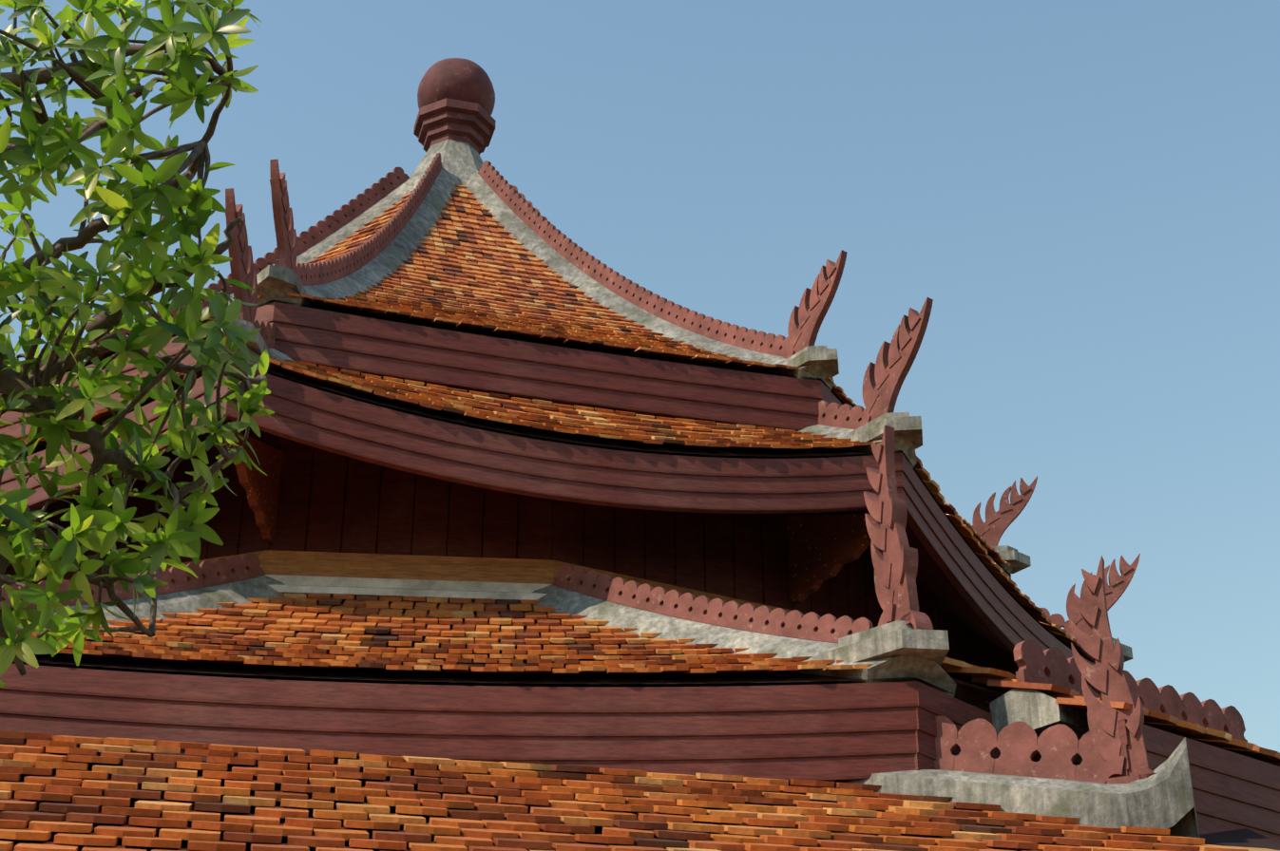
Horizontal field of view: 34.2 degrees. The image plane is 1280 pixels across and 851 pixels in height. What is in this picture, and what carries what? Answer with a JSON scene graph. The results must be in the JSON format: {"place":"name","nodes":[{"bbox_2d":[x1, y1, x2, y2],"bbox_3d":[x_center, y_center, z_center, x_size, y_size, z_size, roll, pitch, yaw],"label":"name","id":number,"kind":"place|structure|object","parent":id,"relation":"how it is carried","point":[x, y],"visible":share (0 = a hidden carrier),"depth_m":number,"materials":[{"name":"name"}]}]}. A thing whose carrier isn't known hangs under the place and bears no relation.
{"place":"outdoors","nodes":[
{"label":"outdoors","id":0,"kind":"place"},
{"bbox_2d":[0,0,276,687],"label":"tree","id":1,"kind":"object","parent":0,"point":[105,531],"depth_m":4.77,"materials":[{"name":"green plant"}]},
{"bbox_2d":[0,0,1279,752],"label":"sky","id":2,"kind":"structure","parent":0,"point":[1083,196],"materials":[{"name":"blue"}]},
{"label":"hall walls","id":3,"kind":"object","parent":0,"visible":0},
{"bbox_2d":[0,191,1279,850],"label":"roof deck","id":4,"kind":"structure","parent":3,"relation":"on","point":[1245,839],"depth_m":9.74,"materials":[{"name":"brown wood"}]},
{"bbox_2d":[0,375,975,704],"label":"wall","id":5,"kind":"structure","parent":4,"relation":"on","point":[331,503],"depth_m":11.76,"materials":[{"name":"brown wood"}]},
{"bbox_2d":[265,574,552,608],"bbox_3d":[-1.586,2.808,14.851,8.146,0.130,8.146,2,-29,-4],"label":"flashing","id":6,"kind":"object","parent":5,"relation":"attached to","point":[391,587],"visible":0.06,"depth_m":11.32,"materials":[{"name":"grey metal"}]},
{"bbox_2d":[0,550,818,630],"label":"wooden beam","id":7,"kind":"structure","parent":5,"relation":"attached to","point":[406,567],"depth_m":11.46,"materials":[{"name":"brown wood"}]},
{"bbox_2d":[225,430,998,709],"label":"eave brackets","id":8,"kind":"object","parent":5,"relation":"attached to","point":[821,548],"visible":0.54,"depth_m":12.02,"materials":[{"name":"brown wood"}]},
{"bbox_2d":[11,139,1199,838],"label":"roof hip ridges","id":9,"kind":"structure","parent":4,"relation":"on","point":[897,649],"depth_m":10.60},
{"bbox_2d":[413,97,496,154],"bbox_3d":[-1.586,-2.423,17.698,0.656,0.370,0.656,-15,-32,25],"label":"finial pedestal","id":10,"kind":"object","parent":9,"relation":"on","point":[472,124],"visible":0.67,"depth_m":17.51,"materials":[{"name":"paint"}]},
{"bbox_2d":[417,57,495,114],"bbox_3d":[-1.585,-2.835,17.931,0.671,0.653,0.670,2,-29,-4],"label":"finial ball","id":11,"kind":"object","parent":10,"relation":"on","point":[465,80],"visible":0.69,"depth_m":17.67,"materials":[{"name":"paint"}]},
{"bbox_2d":[0,152,1247,783],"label":"roof ridge ornaments","id":12,"kind":"object","parent":4,"relation":"on","point":[1062,748],"visible":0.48,"depth_m":10.85,"materials":[{"name":"paint"}]},
{"bbox_2d":[0,183,1279,850],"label":"roof tiles","id":13,"kind":"object","parent":4,"relation":"on","point":[496,271],"visible":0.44,"depth_m":9.14,"materials":[{"name":"tile"}]},
{"bbox_2d":[0,302,1279,843],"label":"fascia boards","id":14,"kind":"object","parent":4,"relation":"attached to","point":[842,732],"visible":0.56,"depth_m":9.78,"materials":[{"name":"red paint"}]},
{"bbox_2d":[278,372,1018,791],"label":"soffits","id":15,"kind":"object","parent":4,"relation":"attached to","point":[991,648],"visible":0.04,"depth_m":13.08,"materials":[{"name":"red paint"}]}
]}

